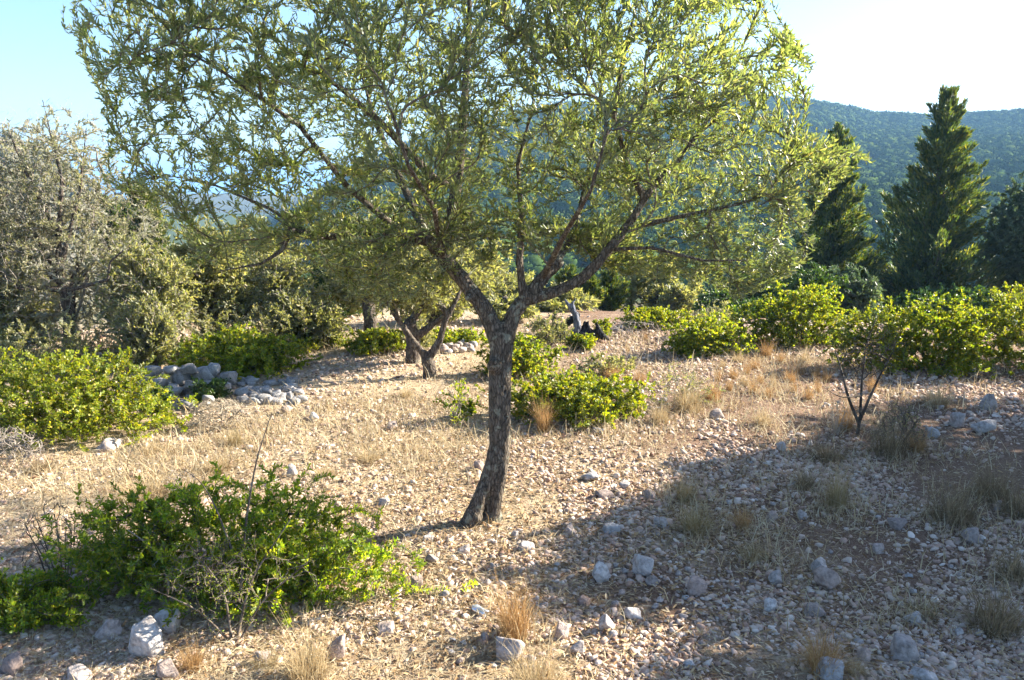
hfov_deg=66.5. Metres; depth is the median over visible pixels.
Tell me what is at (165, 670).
rock
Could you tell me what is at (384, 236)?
olive tree
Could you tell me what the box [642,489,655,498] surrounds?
rock
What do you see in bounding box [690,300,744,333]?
scrub bush
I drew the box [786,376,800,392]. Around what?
grass tuft
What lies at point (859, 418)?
thorn tree
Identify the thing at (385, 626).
rock
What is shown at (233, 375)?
heap stone
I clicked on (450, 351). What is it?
heap stone
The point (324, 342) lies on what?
scrub bush
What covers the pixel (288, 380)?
heap stone
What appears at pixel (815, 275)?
wild olive
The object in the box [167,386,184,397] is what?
heap stone
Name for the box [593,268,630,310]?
cypress
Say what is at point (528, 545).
rock
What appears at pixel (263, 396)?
heap stone
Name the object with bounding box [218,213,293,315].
wild olive
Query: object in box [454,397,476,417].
mastic shrub
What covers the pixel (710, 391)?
grass tuft
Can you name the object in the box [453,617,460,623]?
stone
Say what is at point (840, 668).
rock
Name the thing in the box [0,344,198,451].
mastic shrub
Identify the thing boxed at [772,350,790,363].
grass tuft
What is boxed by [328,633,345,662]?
rock
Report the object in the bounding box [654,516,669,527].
rock
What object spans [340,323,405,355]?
mastic shrub
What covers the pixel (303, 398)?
heap stone
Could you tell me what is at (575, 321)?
dead stump
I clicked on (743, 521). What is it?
grass tuft
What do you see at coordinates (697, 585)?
rock
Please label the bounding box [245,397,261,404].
heap stone
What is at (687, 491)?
grass tuft
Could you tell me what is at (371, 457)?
grass tuft
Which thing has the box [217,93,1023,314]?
forest
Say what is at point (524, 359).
mastic shrub
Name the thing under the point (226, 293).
wild olive
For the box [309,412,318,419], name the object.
rock
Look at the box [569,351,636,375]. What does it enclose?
dry scrub
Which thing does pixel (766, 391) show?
grass tuft
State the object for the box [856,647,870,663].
rock
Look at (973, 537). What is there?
rock
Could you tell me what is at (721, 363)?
grass tuft
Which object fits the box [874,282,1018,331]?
shrub
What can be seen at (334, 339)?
mastic shrub
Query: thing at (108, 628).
rock
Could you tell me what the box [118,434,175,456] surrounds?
grass tuft
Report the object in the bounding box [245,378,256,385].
heap stone
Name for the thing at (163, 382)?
heap stone
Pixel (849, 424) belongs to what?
grass tuft
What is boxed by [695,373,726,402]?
grass tuft
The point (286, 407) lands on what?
rock
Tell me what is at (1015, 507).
grass tuft
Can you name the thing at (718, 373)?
grass tuft
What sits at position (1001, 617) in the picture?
grass tuft
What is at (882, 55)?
sky
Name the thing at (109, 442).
rock
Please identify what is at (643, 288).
wild olive
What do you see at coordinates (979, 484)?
grass tuft
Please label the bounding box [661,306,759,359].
mastic shrub
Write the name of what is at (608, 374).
grass tuft
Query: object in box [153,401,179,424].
mastic shrub
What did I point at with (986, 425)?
rock
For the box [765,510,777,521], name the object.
rock
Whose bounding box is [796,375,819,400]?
grass tuft
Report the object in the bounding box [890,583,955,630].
grass tuft
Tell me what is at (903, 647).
rock
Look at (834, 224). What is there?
cypress
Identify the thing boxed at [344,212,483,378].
olive tree
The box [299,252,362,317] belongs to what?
wild olive
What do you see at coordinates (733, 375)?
grass tuft
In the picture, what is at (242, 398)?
heap stone
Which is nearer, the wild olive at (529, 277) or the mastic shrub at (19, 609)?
the mastic shrub at (19, 609)
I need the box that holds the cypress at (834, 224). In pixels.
[760,121,891,304]
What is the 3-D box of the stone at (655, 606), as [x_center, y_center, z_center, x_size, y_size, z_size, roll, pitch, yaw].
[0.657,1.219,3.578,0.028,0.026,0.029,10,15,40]
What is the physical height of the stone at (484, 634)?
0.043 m
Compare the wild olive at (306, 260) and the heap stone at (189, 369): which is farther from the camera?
the wild olive at (306, 260)
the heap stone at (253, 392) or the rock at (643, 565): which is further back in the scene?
the heap stone at (253, 392)
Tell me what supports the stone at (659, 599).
on the ground at (1016, 446)
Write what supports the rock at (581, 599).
on the ground at (1016, 446)
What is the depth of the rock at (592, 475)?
5.08 m
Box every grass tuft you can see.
[6,442,81,476]
[58,456,206,518]
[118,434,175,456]
[158,462,214,500]
[161,632,218,678]
[183,446,248,480]
[204,421,245,447]
[238,632,290,676]
[253,597,378,679]
[307,459,342,482]
[342,444,397,468]
[394,382,417,399]
[459,549,558,645]
[481,604,590,679]
[524,389,560,433]
[570,411,602,430]
[586,361,631,378]
[628,368,651,381]
[640,485,742,546]
[641,395,677,426]
[658,365,728,417]
[665,465,710,512]
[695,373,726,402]
[712,362,723,381]
[719,357,728,367]
[721,373,734,391]
[722,364,742,378]
[724,501,759,532]
[727,536,775,567]
[728,346,753,362]
[732,398,779,426]
[736,366,750,387]
[739,362,754,373]
[742,373,766,393]
[747,351,764,369]
[749,336,786,357]
[749,369,767,384]
[759,605,893,679]
[760,382,778,398]
[763,368,783,385]
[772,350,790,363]
[778,366,807,382]
[778,451,831,495]
[783,433,862,467]
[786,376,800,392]
[788,356,809,377]
[796,344,813,363]
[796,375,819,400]
[801,441,861,519]
[803,362,821,375]
[810,370,824,392]
[815,367,839,382]
[825,396,863,430]
[833,397,947,468]
[843,647,891,678]
[864,370,884,392]
[879,423,962,457]
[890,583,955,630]
[893,455,1023,548]
[896,371,994,411]
[917,549,1023,658]
[937,439,1023,506]
[949,520,1023,596]
[982,463,1023,523]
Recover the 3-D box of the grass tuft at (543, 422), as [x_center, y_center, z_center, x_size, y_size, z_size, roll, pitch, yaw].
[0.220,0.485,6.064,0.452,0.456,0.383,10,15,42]
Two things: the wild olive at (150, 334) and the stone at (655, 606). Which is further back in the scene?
the wild olive at (150, 334)
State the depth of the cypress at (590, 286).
13.58 m
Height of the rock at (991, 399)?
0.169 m
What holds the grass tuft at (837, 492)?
on the ground at (1016, 446)
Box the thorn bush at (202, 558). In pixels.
[146,412,320,639]
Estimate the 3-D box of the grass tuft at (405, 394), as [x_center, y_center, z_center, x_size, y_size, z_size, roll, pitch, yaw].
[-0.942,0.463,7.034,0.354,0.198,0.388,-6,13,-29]
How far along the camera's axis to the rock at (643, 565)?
3.85 m
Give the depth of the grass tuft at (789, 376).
7.62 m
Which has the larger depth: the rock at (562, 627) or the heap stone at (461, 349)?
the heap stone at (461, 349)
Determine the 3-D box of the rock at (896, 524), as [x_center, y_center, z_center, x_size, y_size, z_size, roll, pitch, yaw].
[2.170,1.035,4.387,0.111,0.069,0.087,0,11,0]
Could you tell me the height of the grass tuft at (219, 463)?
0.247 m
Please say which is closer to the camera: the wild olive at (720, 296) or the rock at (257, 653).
the rock at (257, 653)
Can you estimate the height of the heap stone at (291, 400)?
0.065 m
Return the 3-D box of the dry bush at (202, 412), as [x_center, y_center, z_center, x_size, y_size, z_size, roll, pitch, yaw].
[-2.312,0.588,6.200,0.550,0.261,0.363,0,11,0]
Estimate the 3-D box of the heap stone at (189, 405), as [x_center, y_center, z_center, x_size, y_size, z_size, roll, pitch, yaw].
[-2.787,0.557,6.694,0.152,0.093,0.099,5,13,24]
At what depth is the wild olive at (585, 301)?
12.49 m
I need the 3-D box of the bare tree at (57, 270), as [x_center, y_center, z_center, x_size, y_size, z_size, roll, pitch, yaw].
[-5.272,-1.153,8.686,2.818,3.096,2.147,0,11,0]
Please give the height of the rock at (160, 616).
0.104 m
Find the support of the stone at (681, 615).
on the ground at (1016, 446)
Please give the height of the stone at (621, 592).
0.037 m
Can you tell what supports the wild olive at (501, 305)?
on the ground at (1016, 446)
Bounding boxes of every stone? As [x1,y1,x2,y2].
[144,365,162,376]
[145,375,168,387]
[162,365,177,374]
[167,383,178,386]
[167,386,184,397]
[171,367,190,385]
[177,399,195,409]
[180,363,198,374]
[183,382,195,394]
[184,380,193,388]
[192,366,217,381]
[202,395,214,401]
[207,362,220,375]
[218,371,237,384]
[225,382,231,388]
[235,386,250,395]
[236,382,245,386]
[236,395,247,403]
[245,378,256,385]
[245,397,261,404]
[248,390,261,394]
[256,393,270,403]
[262,380,278,385]
[262,385,272,393]
[264,397,272,404]
[272,397,281,403]
[276,395,285,400]
[278,379,285,384]
[283,386,293,392]
[284,383,297,387]
[286,376,294,382]
[286,391,291,399]
[287,397,299,404]
[289,376,299,382]
[289,388,304,394]
[296,395,307,402]
[439,346,447,352]
[441,590,449,597]
[444,349,452,353]
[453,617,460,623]
[455,657,463,663]
[458,346,466,352]
[481,631,488,640]
[483,579,490,585]
[609,630,616,636]
[611,600,618,606]
[618,589,624,594]
[651,603,658,608]
[656,596,663,601]
[676,618,684,625]
[678,613,687,619]
[683,659,694,666]
[748,579,756,584]
[854,638,863,643]
[954,628,963,634]
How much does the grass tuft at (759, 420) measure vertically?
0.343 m
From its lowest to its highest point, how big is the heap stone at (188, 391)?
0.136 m
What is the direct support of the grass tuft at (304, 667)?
on the ground at (1016, 446)
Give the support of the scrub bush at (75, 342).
on the ground at (1016, 446)
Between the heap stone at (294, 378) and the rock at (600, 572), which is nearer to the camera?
the rock at (600, 572)
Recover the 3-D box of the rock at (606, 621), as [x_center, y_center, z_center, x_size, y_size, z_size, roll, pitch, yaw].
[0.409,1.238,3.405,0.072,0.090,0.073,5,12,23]
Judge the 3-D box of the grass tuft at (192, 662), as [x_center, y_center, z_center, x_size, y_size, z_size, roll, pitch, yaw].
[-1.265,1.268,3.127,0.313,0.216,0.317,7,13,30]
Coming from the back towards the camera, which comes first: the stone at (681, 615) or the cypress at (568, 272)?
the cypress at (568, 272)
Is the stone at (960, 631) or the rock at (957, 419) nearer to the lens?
the stone at (960, 631)
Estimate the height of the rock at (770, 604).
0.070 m
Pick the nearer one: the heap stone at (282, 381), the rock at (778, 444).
the rock at (778, 444)
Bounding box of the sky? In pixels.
[0,0,1023,183]
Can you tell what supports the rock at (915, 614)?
on the ground at (1016, 446)
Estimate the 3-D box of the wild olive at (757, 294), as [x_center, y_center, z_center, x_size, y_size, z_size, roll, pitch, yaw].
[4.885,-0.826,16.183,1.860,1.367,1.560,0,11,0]
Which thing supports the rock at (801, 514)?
on the ground at (1016, 446)
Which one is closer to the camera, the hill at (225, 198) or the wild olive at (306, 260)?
the wild olive at (306, 260)
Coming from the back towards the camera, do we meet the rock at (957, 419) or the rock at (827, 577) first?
the rock at (957, 419)
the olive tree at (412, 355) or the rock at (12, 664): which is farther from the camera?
the olive tree at (412, 355)
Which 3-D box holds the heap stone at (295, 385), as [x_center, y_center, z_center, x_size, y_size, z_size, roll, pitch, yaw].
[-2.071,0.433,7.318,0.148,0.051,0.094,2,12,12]
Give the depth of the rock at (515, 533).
4.24 m
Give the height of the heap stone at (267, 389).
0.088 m
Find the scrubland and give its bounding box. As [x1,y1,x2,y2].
[0,130,166,313]
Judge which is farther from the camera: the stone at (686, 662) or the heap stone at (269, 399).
the heap stone at (269, 399)
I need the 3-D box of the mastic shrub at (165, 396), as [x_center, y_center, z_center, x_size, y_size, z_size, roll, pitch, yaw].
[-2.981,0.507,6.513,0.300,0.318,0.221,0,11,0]
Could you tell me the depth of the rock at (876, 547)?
4.09 m
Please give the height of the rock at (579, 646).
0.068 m
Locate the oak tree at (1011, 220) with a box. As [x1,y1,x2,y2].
[970,171,1023,320]
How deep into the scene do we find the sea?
7384.98 m
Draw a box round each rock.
[0,651,22,675]
[66,663,91,679]
[94,619,122,640]
[95,437,122,452]
[128,615,164,659]
[154,608,181,633]
[157,657,179,678]
[254,651,270,663]
[281,405,292,413]
[286,463,297,476]
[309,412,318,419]
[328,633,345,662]
[377,620,394,636]
[378,497,389,506]
[386,421,397,428]
[410,574,422,589]
[423,534,433,542]
[425,554,438,562]
[457,544,469,555]
[474,460,483,470]
[496,636,524,662]
[511,531,517,538]
[517,540,534,551]
[554,620,569,639]
[563,522,575,535]
[570,640,583,653]
[577,595,590,607]
[580,471,598,480]
[592,427,603,433]
[592,561,610,582]
[595,489,614,498]
[598,614,614,630]
[602,522,620,533]
[619,480,629,488]
[623,607,641,620]
[632,554,653,576]
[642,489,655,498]
[645,575,659,585]
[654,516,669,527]
[687,575,706,595]
[709,408,724,418]
[764,597,776,611]
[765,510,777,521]
[768,569,781,584]
[776,441,785,451]
[797,509,806,519]
[804,602,825,617]
[809,556,826,569]
[813,565,841,589]
[814,656,844,679]
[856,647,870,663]
[872,543,883,553]
[887,517,907,530]
[890,633,919,661]
[904,611,921,625]
[908,666,938,679]
[927,426,939,438]
[950,412,965,427]
[961,527,979,543]
[970,419,996,432]
[978,393,997,409]
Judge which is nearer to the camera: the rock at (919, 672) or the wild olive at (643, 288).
the rock at (919, 672)
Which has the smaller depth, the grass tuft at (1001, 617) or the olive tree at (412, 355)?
the grass tuft at (1001, 617)
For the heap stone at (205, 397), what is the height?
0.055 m
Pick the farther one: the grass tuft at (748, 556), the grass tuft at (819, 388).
the grass tuft at (819, 388)
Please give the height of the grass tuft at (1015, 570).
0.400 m
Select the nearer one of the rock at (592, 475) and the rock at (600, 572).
the rock at (600, 572)
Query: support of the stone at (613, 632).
on the ground at (1016, 446)
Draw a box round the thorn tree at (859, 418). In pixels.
[825,318,908,435]
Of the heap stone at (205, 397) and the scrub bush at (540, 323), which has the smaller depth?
the heap stone at (205, 397)
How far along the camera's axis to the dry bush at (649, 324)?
9.88 m
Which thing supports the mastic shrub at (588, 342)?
on the ground at (1016, 446)
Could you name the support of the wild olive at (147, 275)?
on the ground at (1016, 446)
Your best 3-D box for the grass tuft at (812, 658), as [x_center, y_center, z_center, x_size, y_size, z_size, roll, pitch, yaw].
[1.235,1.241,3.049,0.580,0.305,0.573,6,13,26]
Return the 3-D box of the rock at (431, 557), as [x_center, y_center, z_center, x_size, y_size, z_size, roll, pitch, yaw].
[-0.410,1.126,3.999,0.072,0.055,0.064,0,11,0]
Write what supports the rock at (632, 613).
on the ground at (1016, 446)
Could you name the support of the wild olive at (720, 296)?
on the ground at (1016, 446)
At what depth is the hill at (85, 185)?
92.43 m
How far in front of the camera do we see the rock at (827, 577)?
3.71 m
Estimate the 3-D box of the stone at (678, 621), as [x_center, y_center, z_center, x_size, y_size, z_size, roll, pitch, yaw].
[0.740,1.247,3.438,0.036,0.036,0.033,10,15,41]
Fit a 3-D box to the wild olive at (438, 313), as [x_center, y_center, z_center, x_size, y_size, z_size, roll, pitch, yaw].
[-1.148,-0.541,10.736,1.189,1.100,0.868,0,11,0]
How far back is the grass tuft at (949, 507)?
4.44 m
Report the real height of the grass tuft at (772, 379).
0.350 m
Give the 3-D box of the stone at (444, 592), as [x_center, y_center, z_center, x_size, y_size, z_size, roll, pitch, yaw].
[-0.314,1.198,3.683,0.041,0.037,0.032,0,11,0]
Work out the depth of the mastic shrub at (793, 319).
9.16 m
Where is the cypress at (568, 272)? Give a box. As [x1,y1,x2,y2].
[548,263,578,309]
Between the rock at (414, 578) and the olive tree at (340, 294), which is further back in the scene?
the olive tree at (340, 294)
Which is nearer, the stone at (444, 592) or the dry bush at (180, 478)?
the stone at (444, 592)
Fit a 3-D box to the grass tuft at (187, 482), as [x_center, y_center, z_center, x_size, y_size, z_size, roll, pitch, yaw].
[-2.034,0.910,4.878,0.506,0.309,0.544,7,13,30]
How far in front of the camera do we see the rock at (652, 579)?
3.77 m
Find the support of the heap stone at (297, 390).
on the ground at (1016, 446)
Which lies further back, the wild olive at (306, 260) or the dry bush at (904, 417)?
the wild olive at (306, 260)
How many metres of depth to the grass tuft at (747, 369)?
7.93 m
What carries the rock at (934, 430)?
on the ground at (1016, 446)
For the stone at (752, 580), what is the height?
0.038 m
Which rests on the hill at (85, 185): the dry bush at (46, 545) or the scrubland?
the scrubland
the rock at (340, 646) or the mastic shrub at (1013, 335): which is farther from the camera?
the mastic shrub at (1013, 335)
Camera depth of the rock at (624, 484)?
4.93 m
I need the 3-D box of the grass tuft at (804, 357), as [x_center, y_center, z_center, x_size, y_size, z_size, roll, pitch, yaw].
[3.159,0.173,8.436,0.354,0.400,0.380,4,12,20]
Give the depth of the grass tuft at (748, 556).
4.03 m
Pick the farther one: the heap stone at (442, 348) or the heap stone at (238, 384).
the heap stone at (442, 348)
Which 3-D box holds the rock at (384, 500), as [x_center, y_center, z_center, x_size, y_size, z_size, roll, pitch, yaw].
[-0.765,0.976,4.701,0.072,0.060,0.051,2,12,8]
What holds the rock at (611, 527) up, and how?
on the ground at (1016, 446)
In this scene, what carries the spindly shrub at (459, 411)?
on the ground at (1016, 446)
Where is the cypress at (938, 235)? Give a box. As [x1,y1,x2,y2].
[857,84,1012,314]
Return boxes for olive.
[0,186,41,299]
[0,261,62,352]
[87,230,204,356]
[102,288,181,367]
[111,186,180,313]
[163,215,260,340]
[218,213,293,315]
[240,242,328,334]
[259,284,348,346]
[297,213,379,313]
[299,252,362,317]
[387,285,468,322]
[463,267,547,306]
[473,290,539,320]
[533,280,600,311]
[619,261,711,314]
[654,282,697,313]
[690,289,771,316]
[708,268,784,317]
[760,261,855,316]
[821,262,886,321]
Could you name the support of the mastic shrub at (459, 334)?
on the ground at (1016, 446)
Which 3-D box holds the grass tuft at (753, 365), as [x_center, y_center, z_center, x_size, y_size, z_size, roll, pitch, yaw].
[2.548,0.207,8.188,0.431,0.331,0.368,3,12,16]
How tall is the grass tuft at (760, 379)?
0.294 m
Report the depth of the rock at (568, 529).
4.30 m
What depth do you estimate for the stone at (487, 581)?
3.76 m
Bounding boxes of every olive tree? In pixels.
[60,0,875,529]
[315,240,382,330]
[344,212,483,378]
[386,225,517,363]
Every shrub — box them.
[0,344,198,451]
[0,460,478,627]
[0,566,97,633]
[137,382,175,413]
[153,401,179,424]
[158,321,322,381]
[188,376,232,403]
[288,338,322,353]
[327,336,347,347]
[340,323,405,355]
[427,326,486,343]
[433,378,474,424]
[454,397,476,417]
[469,332,569,378]
[474,365,656,429]
[565,331,597,350]
[592,317,611,337]
[613,305,699,329]
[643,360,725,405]
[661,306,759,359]
[726,278,857,348]
[816,294,913,375]
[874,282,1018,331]
[874,289,1000,380]
[949,281,1023,375]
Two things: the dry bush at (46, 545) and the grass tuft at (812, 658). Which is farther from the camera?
the dry bush at (46, 545)
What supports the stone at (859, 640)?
on the ground at (1016, 446)
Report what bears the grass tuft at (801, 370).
on the ground at (1016, 446)
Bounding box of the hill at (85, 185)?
[1,143,169,298]
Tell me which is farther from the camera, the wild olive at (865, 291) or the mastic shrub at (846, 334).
the wild olive at (865, 291)
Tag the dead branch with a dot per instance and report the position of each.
(156, 551)
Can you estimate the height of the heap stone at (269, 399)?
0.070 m
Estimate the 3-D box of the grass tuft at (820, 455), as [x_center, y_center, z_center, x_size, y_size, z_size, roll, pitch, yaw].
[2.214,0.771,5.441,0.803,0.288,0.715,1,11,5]
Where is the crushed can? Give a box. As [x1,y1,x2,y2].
[472,604,488,616]
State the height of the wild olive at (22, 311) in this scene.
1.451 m
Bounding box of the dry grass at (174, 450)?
[0,316,1023,650]
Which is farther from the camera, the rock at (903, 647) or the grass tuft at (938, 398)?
the grass tuft at (938, 398)
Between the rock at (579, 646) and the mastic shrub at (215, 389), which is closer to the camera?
the rock at (579, 646)
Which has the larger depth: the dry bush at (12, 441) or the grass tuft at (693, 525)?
the dry bush at (12, 441)
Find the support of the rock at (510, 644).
on the ground at (1016, 446)
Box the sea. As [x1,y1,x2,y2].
[101,184,322,192]
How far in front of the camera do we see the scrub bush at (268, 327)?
8.69 m
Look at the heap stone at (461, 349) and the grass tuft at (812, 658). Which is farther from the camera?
the heap stone at (461, 349)
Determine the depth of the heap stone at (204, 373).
7.21 m
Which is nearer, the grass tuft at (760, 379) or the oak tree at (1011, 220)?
the grass tuft at (760, 379)
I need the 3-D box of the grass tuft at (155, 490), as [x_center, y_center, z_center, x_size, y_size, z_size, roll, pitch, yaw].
[-2.257,0.908,4.783,1.004,0.310,0.916,-6,13,-26]
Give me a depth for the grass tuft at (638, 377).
7.60 m
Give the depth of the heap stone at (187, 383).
6.97 m
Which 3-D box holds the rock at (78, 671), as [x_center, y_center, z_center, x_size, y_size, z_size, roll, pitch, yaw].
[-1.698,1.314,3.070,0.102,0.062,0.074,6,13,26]
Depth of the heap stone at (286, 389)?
7.06 m
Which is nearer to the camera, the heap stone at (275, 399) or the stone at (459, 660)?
the stone at (459, 660)
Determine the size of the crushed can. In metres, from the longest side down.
0.080 x 0.045 x 0.032 m
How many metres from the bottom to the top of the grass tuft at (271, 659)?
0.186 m
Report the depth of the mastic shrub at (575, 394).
6.29 m
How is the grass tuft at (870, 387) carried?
on the ground at (1016, 446)
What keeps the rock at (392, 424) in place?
on the ground at (1016, 446)
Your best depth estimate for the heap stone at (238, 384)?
7.36 m
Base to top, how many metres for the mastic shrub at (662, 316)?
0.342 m
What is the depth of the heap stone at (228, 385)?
6.94 m
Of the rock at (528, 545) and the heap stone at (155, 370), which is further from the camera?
the heap stone at (155, 370)
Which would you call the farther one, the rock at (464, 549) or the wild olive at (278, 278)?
the wild olive at (278, 278)
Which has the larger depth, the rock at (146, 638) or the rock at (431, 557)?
the rock at (431, 557)
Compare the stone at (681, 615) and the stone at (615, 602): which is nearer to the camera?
the stone at (681, 615)
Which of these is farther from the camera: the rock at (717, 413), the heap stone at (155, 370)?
the heap stone at (155, 370)
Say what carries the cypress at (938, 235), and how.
on the ground at (1016, 446)
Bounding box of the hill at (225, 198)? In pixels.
[158,130,874,293]
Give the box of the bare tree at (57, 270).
[0,96,173,354]
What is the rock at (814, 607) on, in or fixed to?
on the ground at (1016, 446)
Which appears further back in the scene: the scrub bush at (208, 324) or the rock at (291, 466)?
the scrub bush at (208, 324)
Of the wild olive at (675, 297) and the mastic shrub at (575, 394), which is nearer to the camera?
the mastic shrub at (575, 394)
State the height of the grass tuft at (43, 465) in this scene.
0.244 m
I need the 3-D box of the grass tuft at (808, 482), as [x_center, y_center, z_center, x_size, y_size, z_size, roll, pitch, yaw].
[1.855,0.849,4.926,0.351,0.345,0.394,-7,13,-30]
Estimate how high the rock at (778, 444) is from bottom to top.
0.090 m
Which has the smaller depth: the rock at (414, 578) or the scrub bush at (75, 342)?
the rock at (414, 578)
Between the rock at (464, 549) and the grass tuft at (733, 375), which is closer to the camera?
the rock at (464, 549)
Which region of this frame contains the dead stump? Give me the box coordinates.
[553,298,610,342]
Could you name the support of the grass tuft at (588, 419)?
on the ground at (1016, 446)
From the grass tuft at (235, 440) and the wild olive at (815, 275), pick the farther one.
the wild olive at (815, 275)
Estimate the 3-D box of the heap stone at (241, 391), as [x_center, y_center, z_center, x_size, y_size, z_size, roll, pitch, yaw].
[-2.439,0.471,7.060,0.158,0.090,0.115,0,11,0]
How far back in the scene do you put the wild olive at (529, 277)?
13.42 m
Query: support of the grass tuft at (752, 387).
on the ground at (1016, 446)
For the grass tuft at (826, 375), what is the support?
on the ground at (1016, 446)
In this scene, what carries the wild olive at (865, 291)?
on the ground at (1016, 446)
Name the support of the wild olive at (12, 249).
on the ground at (1016, 446)
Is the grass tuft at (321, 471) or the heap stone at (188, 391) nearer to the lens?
the grass tuft at (321, 471)
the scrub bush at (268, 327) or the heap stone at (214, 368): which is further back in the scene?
the scrub bush at (268, 327)
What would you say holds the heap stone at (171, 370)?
on the heap stone at (179, 378)
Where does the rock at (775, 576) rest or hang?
on the ground at (1016, 446)
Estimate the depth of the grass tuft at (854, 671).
3.06 m
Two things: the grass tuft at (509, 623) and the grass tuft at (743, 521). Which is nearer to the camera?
the grass tuft at (509, 623)
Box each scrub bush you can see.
[0,318,51,376]
[32,313,114,376]
[182,303,252,357]
[226,302,294,355]
[307,295,352,349]
[400,310,437,349]
[518,307,573,344]
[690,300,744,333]
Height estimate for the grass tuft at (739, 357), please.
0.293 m
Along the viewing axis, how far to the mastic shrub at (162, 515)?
3.62 m
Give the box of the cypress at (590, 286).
[576,274,605,310]
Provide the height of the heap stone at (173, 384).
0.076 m
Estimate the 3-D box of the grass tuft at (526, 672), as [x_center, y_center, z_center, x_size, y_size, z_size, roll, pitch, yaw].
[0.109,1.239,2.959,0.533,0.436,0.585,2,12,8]
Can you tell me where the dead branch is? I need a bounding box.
[128,530,211,572]
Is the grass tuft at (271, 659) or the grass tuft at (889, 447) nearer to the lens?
the grass tuft at (271, 659)
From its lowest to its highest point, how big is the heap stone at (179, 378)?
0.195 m
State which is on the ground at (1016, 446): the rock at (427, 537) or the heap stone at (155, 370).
the rock at (427, 537)
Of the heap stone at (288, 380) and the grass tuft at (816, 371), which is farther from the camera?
the grass tuft at (816, 371)
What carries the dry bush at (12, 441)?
on the ground at (1016, 446)
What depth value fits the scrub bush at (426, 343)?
8.99 m
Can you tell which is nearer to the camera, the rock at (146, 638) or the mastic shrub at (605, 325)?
the rock at (146, 638)
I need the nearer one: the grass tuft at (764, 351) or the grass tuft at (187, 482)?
the grass tuft at (187, 482)
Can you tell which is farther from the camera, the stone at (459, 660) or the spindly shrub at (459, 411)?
the spindly shrub at (459, 411)
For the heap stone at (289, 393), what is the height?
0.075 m
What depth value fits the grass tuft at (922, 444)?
5.65 m
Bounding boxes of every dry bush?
[0,426,47,468]
[19,498,103,574]
[165,469,201,496]
[187,397,255,428]
[610,319,664,334]
[687,309,729,317]
[821,399,848,435]
[870,401,926,450]
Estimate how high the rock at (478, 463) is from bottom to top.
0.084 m
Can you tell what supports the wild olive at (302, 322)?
on the ground at (1016, 446)
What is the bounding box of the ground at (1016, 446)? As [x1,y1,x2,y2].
[0,192,1023,679]
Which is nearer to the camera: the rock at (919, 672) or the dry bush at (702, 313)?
the rock at (919, 672)
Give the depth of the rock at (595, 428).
6.02 m
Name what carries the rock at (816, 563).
on the ground at (1016, 446)
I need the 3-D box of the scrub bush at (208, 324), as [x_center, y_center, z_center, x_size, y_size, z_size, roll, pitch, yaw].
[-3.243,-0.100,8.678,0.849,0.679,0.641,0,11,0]
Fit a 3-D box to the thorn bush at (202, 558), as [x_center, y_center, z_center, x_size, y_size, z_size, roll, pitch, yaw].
[-1.175,0.834,3.345,0.718,0.910,0.616,0,11,0]
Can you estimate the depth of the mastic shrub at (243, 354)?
7.83 m
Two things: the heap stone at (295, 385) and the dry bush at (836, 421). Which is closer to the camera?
the dry bush at (836, 421)
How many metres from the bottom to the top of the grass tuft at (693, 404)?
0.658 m
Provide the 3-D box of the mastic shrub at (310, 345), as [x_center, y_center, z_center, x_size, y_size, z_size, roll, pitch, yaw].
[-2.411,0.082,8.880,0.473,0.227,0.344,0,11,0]
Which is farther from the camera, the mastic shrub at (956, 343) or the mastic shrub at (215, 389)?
the mastic shrub at (956, 343)
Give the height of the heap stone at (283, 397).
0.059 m
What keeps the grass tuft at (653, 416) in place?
on the ground at (1016, 446)
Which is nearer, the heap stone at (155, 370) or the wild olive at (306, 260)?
the heap stone at (155, 370)
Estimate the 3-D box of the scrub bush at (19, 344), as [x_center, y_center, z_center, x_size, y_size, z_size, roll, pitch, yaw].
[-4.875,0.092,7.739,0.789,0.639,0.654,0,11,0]
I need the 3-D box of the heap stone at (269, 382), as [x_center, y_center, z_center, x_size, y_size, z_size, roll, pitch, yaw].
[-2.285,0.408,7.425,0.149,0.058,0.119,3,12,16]
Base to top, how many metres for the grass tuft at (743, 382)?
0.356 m
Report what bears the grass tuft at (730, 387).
on the ground at (1016, 446)

